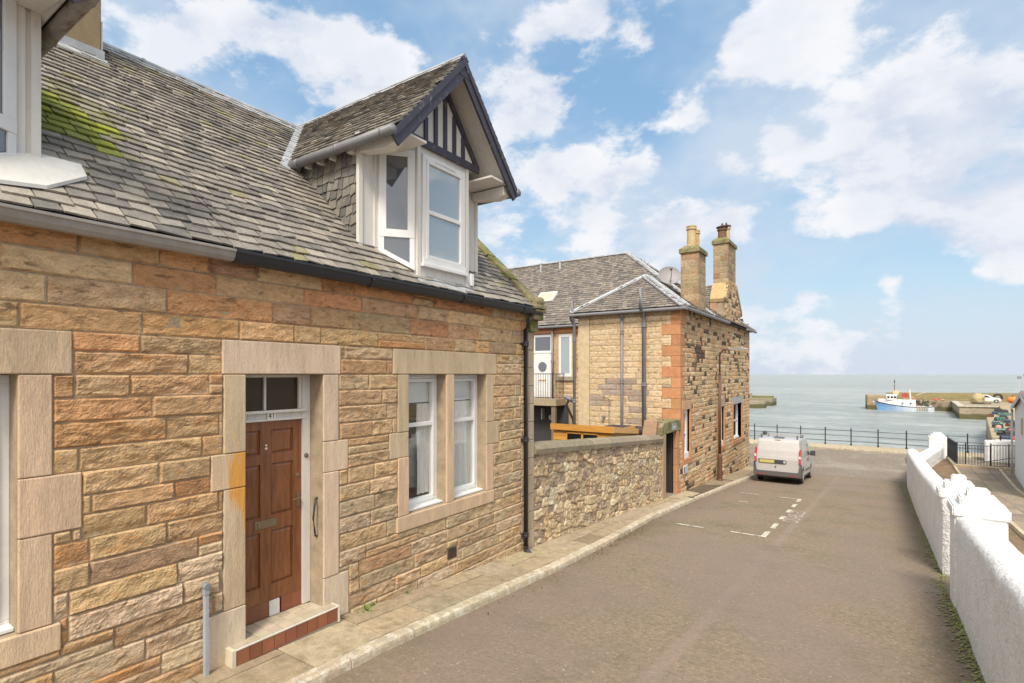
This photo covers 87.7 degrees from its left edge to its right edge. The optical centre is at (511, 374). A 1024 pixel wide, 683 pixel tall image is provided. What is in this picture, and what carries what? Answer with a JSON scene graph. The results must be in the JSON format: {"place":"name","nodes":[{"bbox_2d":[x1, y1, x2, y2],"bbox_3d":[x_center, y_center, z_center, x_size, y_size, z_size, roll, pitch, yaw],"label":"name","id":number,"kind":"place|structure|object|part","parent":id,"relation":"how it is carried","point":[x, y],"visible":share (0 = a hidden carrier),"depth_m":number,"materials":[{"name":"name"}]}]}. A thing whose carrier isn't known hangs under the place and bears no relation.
{"place":"outdoors","nodes":[
{"label":"outdoors","id":0,"kind":"place"},
{"bbox_2d":[180,467,752,682],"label":"pavement","id":1,"kind":"structure","parent":0,"point":[350,631],"depth_m":6.87,"materials":[{"name":"beige concrete"}]},
{"bbox_2d":[201,582,210,676],"bbox_3d":[-2.948,2.461,5.135,0.070,0.909,0.068,0,0,34],"label":"conduit post","id":2,"kind":"object","parent":1,"relation":"on","point":[205,587],"visible":1,"depth_m":5.12,"materials":[{"name":"silver metal"}]},
{"bbox_2d":[101,0,1023,374],"label":"sky","id":3,"kind":"structure","parent":0,"point":[863,160],"materials":[{"name":"blue"}]},
{"bbox_2d":[325,474,982,682],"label":"road","id":4,"kind":"structure","parent":0,"point":[833,585],"depth_m":7.52,"materials":[{"name":"grey asphalt"}]},
{"bbox_2d":[469,486,736,617],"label":"leaf litter","id":5,"kind":"object","parent":4,"relation":"on","point":[612,544],"visible":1,"depth_m":11.09,"materials":[{"name":"brown plant"}]},
{"bbox_2d":[361,484,985,682],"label":"weeds","id":6,"kind":"object","parent":4,"relation":"on","point":[960,626],"visible":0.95,"depth_m":7.43,"materials":[{"name":"green plant"}]},
{"bbox_2d":[676,492,801,536],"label":"parking bay lines","id":7,"kind":"object","parent":4,"relation":"on","point":[766,533],"visible":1,"depth_m":13.37,"materials":[{"name":"paint"}]},
{"bbox_2d":[753,431,814,483],"bbox_3d":[12.212,3.585,23.824,2.160,2.137,4.458,0,-4,35],"label":"parked van","id":8,"kind":"object","parent":4,"relation":"on","point":[783,457],"visible":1,"depth_m":22.19,"materials":[{"name":"white metal"}]},
{"bbox_3d":[10.687,3.449,22.330,0.752,1.190,0.177,0,-4,35],"label":"rear door","id":9,"kind":"part","parent":8,"relation":"part of","materials":[{"name":"white metal"}]},
{"bbox_3d":[11.315,3.448,21.887,0.752,1.190,0.177,0,-4,35],"label":"rear door","id":10,"kind":"part","parent":8,"relation":"part of","materials":[{"name":"white metal"}]},
{"bbox_2d":[783,510,805,522],"bbox_3d":[7.934,3.972,14.951,0.370,0.168,2.150,0,0,34],"label":"road lettering","id":11,"kind":"object","parent":4,"relation":"on","point":[794,517],"visible":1,"depth_m":14.83},
{"bbox_2d":[579,479,734,538],"bbox_3d":[3.101,3.823,13.459,0.900,1.948,33.750,0,0,34],"label":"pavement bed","id":12,"kind":"object","parent":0,"point":[702,488],"visible":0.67,"depth_m":19.10,"materials":[{"name":"brown soil"}]},
{"bbox_2d":[749,439,983,457],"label":"harbour pavement","id":13,"kind":"structure","parent":0,"point":[898,450],"depth_m":34.94,"materials":[{"name":"beige concrete"}]},
{"bbox_2d":[749,423,1008,452],"bbox_3d":[18.105,4.263,39.807,30.540,1.195,0.140,0,0,34],"label":"promenade railing","id":14,"kind":"object","parent":13,"relation":"on","point":[878,437],"visible":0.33,"depth_m":35.82,"materials":[{"name":"black metal"}]},
{"bbox_2d":[749,444,1014,481],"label":"harbour road","id":15,"kind":"structure","parent":0,"point":[869,465],"depth_m":29.57,"materials":[{"name":"grey asphalt"}]},
{"bbox_2d":[946,456,1023,538],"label":"path edging","id":16,"kind":"object","parent":15,"relation":"on","point":[1016,529],"visible":0.51,"depth_m":26.45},
{"bbox_2d":[947,436,1014,467],"bbox_3d":[25.463,4.240,28.675,2.940,1.320,3.298,0,0,34],"label":"garden railing","id":17,"kind":"object","parent":16,"relation":"on","point":[952,449],"visible":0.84,"depth_m":28.07,"materials":[{"name":"black metal"}]},
{"bbox_2d":[984,440,1014,463],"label":"white pier","id":18,"kind":"structure","parent":15,"relation":"on","point":[1001,452],"depth_m":29.85,"materials":[{"name":"white paint"}]},
{"bbox_2d":[749,374,1023,452],"bbox_3d":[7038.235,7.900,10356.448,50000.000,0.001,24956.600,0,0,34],"label":"sea","id":19,"kind":"structure","parent":0,"point":[832,403],"depth_m":113.26,"materials":[{"name":"liquid"}]},
{"bbox_2d":[749,400,766,407],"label":"stone jetty","id":20,"kind":"object","parent":19,"relation":"in","point":[756,404],"visible":0.18,"depth_m":123.89,"materials":[{"name":"beige stone"}]},
{"bbox_2d":[749,393,776,405],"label":"stone jetty","id":21,"kind":"object","parent":19,"relation":"in","point":[771,400],"visible":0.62,"depth_m":134.99,"materials":[{"name":"beige stone"}]},
{"bbox_2d":[873,379,934,411],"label":"fishing boat","id":22,"kind":"object","parent":19,"relation":"on","point":[891,402],"visible":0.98,"depth_m":114.57,"materials":[{"name":"white metal"}]},
{"bbox_2d":[865,392,1017,411],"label":"harbour pier","id":23,"kind":"structure","parent":19,"relation":"in","point":[944,405],"depth_m":116.72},
{"bbox_2d":[951,401,1011,419],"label":"quay block","id":24,"kind":"structure","parent":19,"relation":"in","point":[964,410],"depth_m":94.04,"materials":[{"name":"beige concrete"}]},
{"bbox_2d":[970,393,990,403],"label":"net heap","id":25,"kind":"object","parent":24,"relation":"on","point":[976,398],"visible":0.98,"depth_m":102.55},
{"bbox_2d":[984,395,1001,402],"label":"parked car","id":26,"kind":"object","parent":24,"relation":"on","point":[990,398],"visible":0.45,"depth_m":106.31,"materials":[{"name":"white metal"}]},
{"bbox_2d":[1007,395,1015,402],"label":"fishing float","id":27,"kind":"object","parent":24,"relation":"on","point":[1011,399],"visible":0.62,"depth_m":105.68,"materials":[{"name":"orange plastic"}]},
{"bbox_2d":[986,405,1014,440],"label":"quay","id":28,"kind":"structure","parent":19,"relation":"in","point":[991,433],"depth_m":59.51,"materials":[{"name":"beige stone"}]},
{"bbox_2d":[992,420,1002,423],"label":"lobster creel","id":29,"kind":"object","parent":28,"relation":"on","point":[996,422],"visible":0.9,"depth_m":57.05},
{"bbox_2d":[994,417,1005,420],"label":"lobster creel","id":30,"kind":"object","parent":29,"relation":"on","point":[1000,418],"visible":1,"depth_m":57.09,"materials":[{"name":"teal plastic"}]},
{"bbox_2d":[994,428,1005,431],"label":"lobster creel","id":31,"kind":"object","parent":28,"relation":"on","point":[998,429],"visible":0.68,"depth_m":49.12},
{"bbox_2d":[999,435,1010,439],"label":"lobster creel","id":32,"kind":"object","parent":28,"relation":"on","point":[1006,436],"visible":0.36,"depth_m":43.27,"materials":[{"name":"blue"}]},
{"bbox_2d":[1003,430,1014,434],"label":"lobster creel","id":33,"kind":"object","parent":32,"relation":"on","point":[1007,432],"visible":0.77,"depth_m":43.38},
{"bbox_2d":[905,457,1023,554],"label":"garden soil","id":34,"kind":"structure","parent":0,"point":[943,469],"depth_m":25.37,"materials":[{"name":"brown soil"}]},
{"bbox_2d":[956,466,1023,530],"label":"garden path","id":35,"kind":"structure","parent":0,"point":[1001,489],"depth_m":22.73,"materials":[{"name":"beige concrete"}]},
{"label":"ground","id":36,"kind":"structure","parent":0,"visible":0},
{"bbox_2d":[0,0,238,682],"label":"terraced cottage","id":37,"kind":"structure","parent":36,"relation":"on","point":[111,444],"depth_m":4.56,"materials":[{"name":"stone"}]},
{"bbox_2d":[0,374,13,634],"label":"window","id":38,"kind":"structure","parent":37,"relation":"in","point":[5,626],"depth_m":4.14,"materials":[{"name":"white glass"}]},
{"bbox_2d":[103,42,546,670],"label":"terraced cottage","id":39,"kind":"structure","parent":36,"relation":"on","point":[379,302],"depth_m":7.14,"materials":[{"name":"stone"}]},
{"bbox_2d":[243,419,300,608],"bbox_3d":[-2.763,1.546,5.992,0.114,2.028,0.901,0,0,34],"label":"door","id":40,"kind":"structure","parent":39,"relation":"in","point":[273,448],"depth_m":6.07,"materials":[{"name":"brown wood"}]},
{"bbox_2d":[408,374,442,511],"bbox_3d":[-1.375,0.968,7.893,0.227,1.975,0.790,0,0,34],"label":"window","id":41,"kind":"structure","parent":39,"relation":"in","point":[422,387],"depth_m":8.10,"materials":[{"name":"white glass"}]},
{"bbox_2d":[454,374,482,497],"bbox_3d":[-0.817,0.968,8.713,0.227,1.975,0.835,0,0,34],"label":"window","id":42,"kind":"structure","parent":39,"relation":"in","point":[465,385],"depth_m":8.91,"materials":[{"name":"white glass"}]},
{"bbox_2d":[284,473,756,682],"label":"kerb","id":43,"kind":"structure","parent":36,"relation":"on","point":[340,664],"depth_m":6.97,"materials":[{"name":"beige stone"}]},
{"bbox_2d":[550,423,638,439],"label":"garden shed","id":44,"kind":"structure","parent":36,"relation":"on","point":[566,431],"depth_m":15.57,"materials":[{"name":"orange wood"}]},
{"bbox_2d":[566,432,581,439],"bbox_3d":[1.828,2.050,15.659,0.520,0.700,0.027,0,0,34],"label":"window","id":45,"kind":"structure","parent":44,"relation":"in","point":[569,435],"depth_m":15.67,"materials":[{"name":"black glass"}]},
{"bbox_2d":[582,433,598,438],"bbox_3d":[2.258,2.050,15.367,0.520,0.700,0.027,0,0,34],"label":"window","id":46,"kind":"structure","parent":44,"relation":"in","point":[584,435],"depth_m":15.37,"materials":[{"name":"black glass"}]},
{"bbox_2d":[533,434,663,545],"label":"rubble wall","id":47,"kind":"structure","parent":36,"relation":"on","point":[581,483],"depth_m":12.27,"materials":[{"name":"beige stone"}]},
{"bbox_2d":[508,222,756,491],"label":"harbour house","id":48,"kind":"structure","parent":36,"relation":"on","point":[624,338],"depth_m":20.20,"materials":[{"name":"stone"}]},
{"bbox_2d":[658,266,680,283],"bbox_3d":[6.023,-3.770,20.294,0.760,0.751,0.655,0,0,-37],"label":"satellite dish","id":49,"kind":"object","parent":48,"relation":"attached to","point":[669,275],"visible":1,"depth_m":20.36,"materials":[{"name":"grey metal"}]},
{"bbox_2d":[683,464,687,473],"bbox_3d":[5.915,3.230,18.191,0.024,0.260,0.500,0,0,34],"label":"wall sign","id":50,"kind":"object","parent":48,"relation":"attached to","point":[685,468],"visible":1,"depth_m":18.17,"materials":[{"name":"white plastic"}]},
{"bbox_2d":[717,347,747,480],"bbox_3d":[8.786,1.606,21.294,1.176,5.370,0.234,0,0,34],"label":"drainpipe","id":51,"kind":"object","parent":48,"relation":"attached to","point":[719,468],"visible":0.99,"depth_m":21.51,"materials":[{"name":"brown metal"}]},
{"bbox_2d":[607,418,680,498],"bbox_3d":[4.078,2.760,17.618,2.340,2.681,2.212,0,0,34],"label":"gateway","id":52,"kind":"object","parent":36,"relation":"on","point":[670,463],"visible":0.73,"depth_m":17.57,"materials":[{"name":"stone"}]},
{"bbox_2d":[672,423,676,430],"bbox_3d":[5.247,1.690,17.230,0.023,0.220,0.440,0,0,34],"label":"wall sign","id":53,"kind":"object","parent":52,"relation":"attached to","point":[674,426],"visible":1,"depth_m":17.21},
{"bbox_2d":[749,442,983,458],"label":"harbour kerb","id":54,"kind":"structure","parent":36,"relation":"on","point":[874,451],"depth_m":34.14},
{"bbox_2d":[907,432,974,575],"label":"white wall","id":55,"kind":"structure","parent":36,"relation":"on","point":[931,490],"depth_m":12.37,"materials":[{"name":"white paint"}]},
{"bbox_2d":[947,486,1023,682],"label":"white wall","id":56,"kind":"structure","parent":36,"relation":"on","point":[987,578],"depth_m":5.99,"materials":[{"name":"white paint"}]},
{"bbox_2d":[1010,391,1023,487],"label":"white outbuilding","id":57,"kind":"structure","parent":36,"relation":"on","point":[1018,404],"depth_m":23.84,"materials":[{"name":"paint"}]},
{"bbox_2d":[1021,418,1022,435],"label":"window","id":58,"kind":"structure","parent":57,"relation":"in","point":[1021,418],"depth_m":22.82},
{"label":"lobster creel","id":59,"kind":"object","parent":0,"visible":0},
{"bbox_2d":[1001,412,1010,415],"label":"lobster creel","id":60,"kind":"object","parent":59,"relation":"on","point":[1005,414],"visible":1,"depth_m":63.87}
]}

